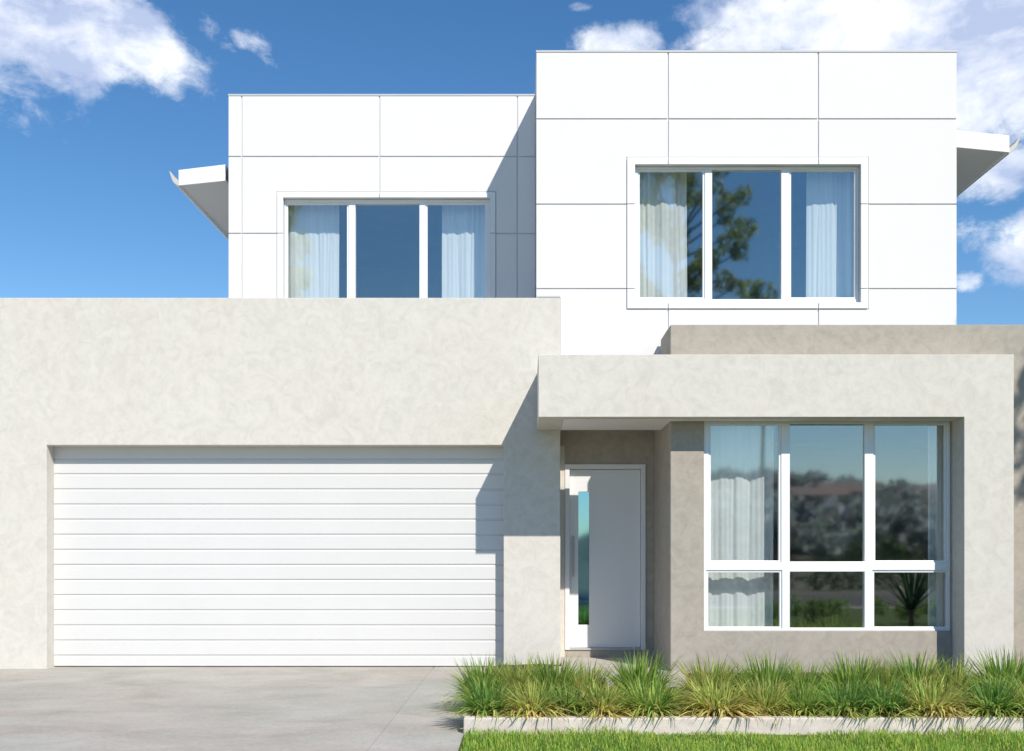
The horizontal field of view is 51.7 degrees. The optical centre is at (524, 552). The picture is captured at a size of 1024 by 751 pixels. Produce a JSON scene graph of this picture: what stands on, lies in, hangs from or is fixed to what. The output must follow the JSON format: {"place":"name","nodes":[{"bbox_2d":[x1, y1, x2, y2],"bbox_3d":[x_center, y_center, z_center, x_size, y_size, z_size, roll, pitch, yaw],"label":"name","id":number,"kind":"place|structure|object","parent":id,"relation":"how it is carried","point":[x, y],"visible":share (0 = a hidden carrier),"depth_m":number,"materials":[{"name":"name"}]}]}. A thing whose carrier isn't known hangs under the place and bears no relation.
{"place":"outdoors","nodes":[
{"label":"outdoors","id":0,"kind":"place"},
{"bbox_2d":[0,667,484,750],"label":"driveway","id":1,"kind":"structure","parent":0,"point":[222,709],"depth_m":8.45,"materials":[{"name":"concrete"}]},
{"bbox_2d":[0,0,1023,324],"label":"sky","id":2,"kind":"structure","parent":0,"point":[100,100],"materials":[{"name":"blue"}]},
{"bbox_2d":[460,723,1023,750],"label":"grass","id":3,"kind":"structure","parent":0,"point":[643,739],"depth_m":6.93,"materials":[{"name":"green plant"}]},
{"bbox_2d":[470,664,1015,715],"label":"garden soil","id":4,"kind":"structure","parent":0,"point":[499,666],"depth_m":9.45,"materials":[{"name":"brown soil"}]},
{"bbox_2d":[433,653,521,707],"bbox_3d":[-0.334,0.990,8.364,0.893,0.439,0.884,0,0,31],"label":"grass tussock","id":5,"kind":"object","parent":4,"relation":"on","point":[477,674],"depth_m":8.31,"materials":[{"name":"green plant"}]},
{"bbox_2d":[432,677,525,724],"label":"grass tussock","id":6,"kind":"object","parent":4,"relation":"on","point":[476,701],"depth_m":7.54,"materials":[{"name":"green plant"}]},
{"bbox_2d":[474,653,560,698],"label":"grass tussock","id":7,"kind":"object","parent":4,"relation":"on","point":[512,675],"depth_m":8.29,"materials":[{"name":"green plant"}]},
{"bbox_2d":[480,676,579,724],"bbox_3d":[0.052,1.036,7.609,0.886,0.317,0.899,0,0,21],"label":"grass tussock","id":8,"kind":"object","parent":4,"relation":"on","point":[530,705],"depth_m":7.47,"materials":[{"name":"green plant"}]},
{"bbox_2d":[509,649,607,696],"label":"grass tussock","id":9,"kind":"object","parent":4,"relation":"on","point":[543,671],"depth_m":8.23,"materials":[{"name":"green plant"}]},
{"bbox_2d":[535,678,612,718],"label":"grass tussock","id":10,"kind":"object","parent":4,"relation":"on","point":[563,703],"depth_m":7.51,"materials":[{"name":"green plant"}]},
{"bbox_2d":[549,655,620,701],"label":"grass tussock","id":11,"kind":"object","parent":4,"relation":"on","point":[589,675],"depth_m":8.29,"materials":[{"name":"green plant"}]},
{"bbox_2d":[548,678,647,725],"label":"grass tussock","id":12,"kind":"object","parent":4,"relation":"on","point":[602,708],"depth_m":7.48,"materials":[{"name":"green plant"}]},
{"bbox_2d":[592,648,689,701],"bbox_3d":[0.897,0.965,8.389,0.984,0.489,0.994,0,0,31],"label":"grass tussock","id":13,"kind":"object","parent":4,"relation":"on","point":[641,671],"depth_m":8.30,"materials":[{"name":"green plant"}]},
{"bbox_2d":[602,670,708,728],"bbox_3d":[0.899,1.020,7.608,0.884,0.349,0.878,0,0,41],"label":"grass tussock","id":14,"kind":"object","parent":4,"relation":"on","point":[655,703],"depth_m":7.50,"materials":[{"name":"green plant"}]},
{"bbox_2d":[666,650,753,702],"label":"grass tussock","id":15,"kind":"object","parent":4,"relation":"on","point":[696,672],"depth_m":8.35,"materials":[{"name":"green plant"}]},
{"bbox_2d":[664,674,773,722],"bbox_3d":[1.397,1.026,7.580,0.944,0.337,0.958,0,0,-22],"label":"grass tussock","id":16,"kind":"object","parent":4,"relation":"on","point":[718,703],"depth_m":7.48,"materials":[{"name":"green plant"}]},
{"bbox_2d":[707,662,757,695],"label":"grass tussock","id":17,"kind":"object","parent":4,"relation":"on","point":[739,679],"depth_m":8.36,"materials":[{"name":"green plant"}]},
{"bbox_2d":[724,670,807,723],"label":"grass tussock","id":18,"kind":"object","parent":4,"relation":"on","point":[758,694],"depth_m":7.54,"materials":[{"name":"green plant"}]},
{"bbox_2d":[727,648,822,693],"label":"grass tussock","id":19,"kind":"object","parent":4,"relation":"on","point":[766,669],"depth_m":8.36,"materials":[{"name":"green plant"}]},
{"bbox_2d":[763,677,844,720],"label":"grass tussock","id":20,"kind":"object","parent":4,"relation":"on","point":[794,708],"depth_m":7.50,"materials":[{"name":"green plant"}]},
{"bbox_2d":[772,655,857,697],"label":"grass tussock","id":21,"kind":"object","parent":4,"relation":"on","point":[819,677],"depth_m":8.36,"materials":[{"name":"green plant"}]},
{"bbox_2d":[797,672,892,719],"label":"grass tussock","id":22,"kind":"object","parent":4,"relation":"on","point":[848,701],"depth_m":7.46,"materials":[{"name":"green plant"}]},
{"bbox_2d":[801,647,900,694],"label":"grass tussock","id":23,"kind":"object","parent":4,"relation":"on","point":[842,674],"depth_m":8.34,"materials":[{"name":"green plant"}]},
{"bbox_2d":[840,652,923,695],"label":"grass tussock","id":24,"kind":"object","parent":4,"relation":"on","point":[882,673],"depth_m":8.34,"materials":[{"name":"green plant"}]},
{"bbox_2d":[839,672,943,726],"bbox_3d":[2.595,1.020,7.600,0.946,0.350,0.891,0,0,-21],"label":"grass tussock","id":25,"kind":"object","parent":4,"relation":"on","point":[894,704],"depth_m":7.45,"materials":[{"name":"green plant"}]},
{"bbox_2d":[866,644,970,697],"bbox_3d":[3.112,0.970,8.423,0.964,0.479,0.974,0,0,-42],"label":"grass tussock","id":26,"kind":"object","parent":4,"relation":"on","point":[920,670],"depth_m":8.34,"materials":[{"name":"green plant"}]},
{"bbox_2d":[871,668,998,724],"bbox_3d":[2.928,1.019,7.574,0.983,0.351,0.997,0,0,18],"label":"grass tussock","id":27,"kind":"object","parent":4,"relation":"on","point":[946,699],"depth_m":7.47,"materials":[{"name":"green plant"}]},
{"bbox_2d":[913,651,985,700],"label":"grass tussock","id":28,"kind":"object","parent":4,"relation":"on","point":[962,676],"depth_m":8.34,"materials":[{"name":"green plant"}]},
{"bbox_2d":[944,668,1023,724],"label":"grass tussock","id":29,"kind":"object","parent":4,"relation":"on","point":[990,697],"depth_m":7.46,"materials":[{"name":"green plant"}]},
{"bbox_2d":[951,645,1023,692],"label":"grass tussock","id":30,"kind":"object","parent":4,"relation":"on","point":[1008,670],"depth_m":8.26,"materials":[{"name":"green plant"}]},
{"bbox_2d":[967,657,1023,698],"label":"grass tussock","id":31,"kind":"object","parent":4,"relation":"on","point":[1016,667],"depth_m":8.18,"materials":[{"name":"green plant"}]},
{"bbox_2d":[981,675,1023,723],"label":"grass tussock","id":32,"kind":"object","parent":4,"relation":"on","point":[1021,694],"depth_m":7.52,"materials":[{"name":"green plant"}]},
{"label":"ground","id":33,"kind":"structure","parent":0,"visible":0},
{"bbox_2d":[0,50,1023,686],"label":"house","id":34,"kind":"structure","parent":33,"relation":"on","point":[390,456],"depth_m":11.41,"materials":[{"name":"off-white render"},{"name":"white cladding panels"},{"name":"glass"}]},
{"bbox_2d":[54,447,503,666],"bbox_3d":[-2.697,-0.029,11.605,5.033,2.566,0.045,0,0,0],"label":"garage door","id":35,"kind":"structure","parent":34,"relation":"in","point":[164,556],"depth_m":11.58,"materials":[{"name":"white metal"}]},
{"bbox_2d":[288,205,338,297],"bbox_3d":[-2.590,-3.244,12.823,0.676,2.184,0.040,0,0,0],"label":"curtain","id":36,"kind":"object","parent":34,"relation":"hanging from","point":[313,251],"visible":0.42,"depth_m":12.82,"materials":[{"name":"white fabric"}]},
{"bbox_2d":[442,205,484,297],"bbox_3d":[-0.709,-3.244,12.824,0.601,2.184,0.046,0,0,0],"label":"curtain","id":37,"kind":"object","parent":34,"relation":"hanging from","point":[463,251],"visible":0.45,"depth_m":12.82,"materials":[{"name":"white fabric"}]},
{"bbox_2d":[565,464,645,649],"bbox_3d":[0.910,0.051,12.022,0.913,2.103,0.128,0,0,0],"label":"front door","id":38,"kind":"structure","parent":34,"relation":"in","point":[605,504],"depth_m":12.03,"materials":[{"name":"white paint"}]},
{"bbox_2d":[640,172,686,296],"bbox_3d":[1.501,-3.363,11.721,0.608,1.920,0.044,0,0,0],"label":"curtain","id":39,"kind":"object","parent":34,"relation":"hanging from","point":[663,234],"visible":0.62,"depth_m":11.72,"materials":[{"name":"white fabric"}]},
{"bbox_2d":[708,426,773,625],"bbox_3d":[2.185,-0.121,10.854,0.748,2.592,0.052,0,0,0],"label":"curtain","id":40,"kind":"object","parent":34,"relation":"hanging from","point":[742,493],"visible":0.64,"depth_m":10.85,"materials":[{"name":"white fabric"}]},
{"bbox_2d":[806,172,852,296],"bbox_3d":[3.413,-3.363,11.721,0.593,1.920,0.048,0,0,0],"label":"curtain","id":41,"kind":"object","parent":34,"relation":"hanging from","point":[829,234],"visible":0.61,"depth_m":11.72,"materials":[{"name":"white fabric"}]},
{"bbox_2d":[928,426,942,625],"bbox_3d":[4.232,-0.121,10.851,0.197,2.592,0.048,0,0,0],"label":"curtain","id":42,"kind":"object","parent":34,"relation":"hanging from","point":[935,519],"visible":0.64,"depth_m":10.84,"materials":[{"name":"white fabric"}]},
{"bbox_2d":[464,716,1023,734],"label":"garden edging","id":43,"kind":"object","parent":33,"relation":"on","point":[802,725],"visible":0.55,"depth_m":7.31,"materials":[{"name":"concrete"}]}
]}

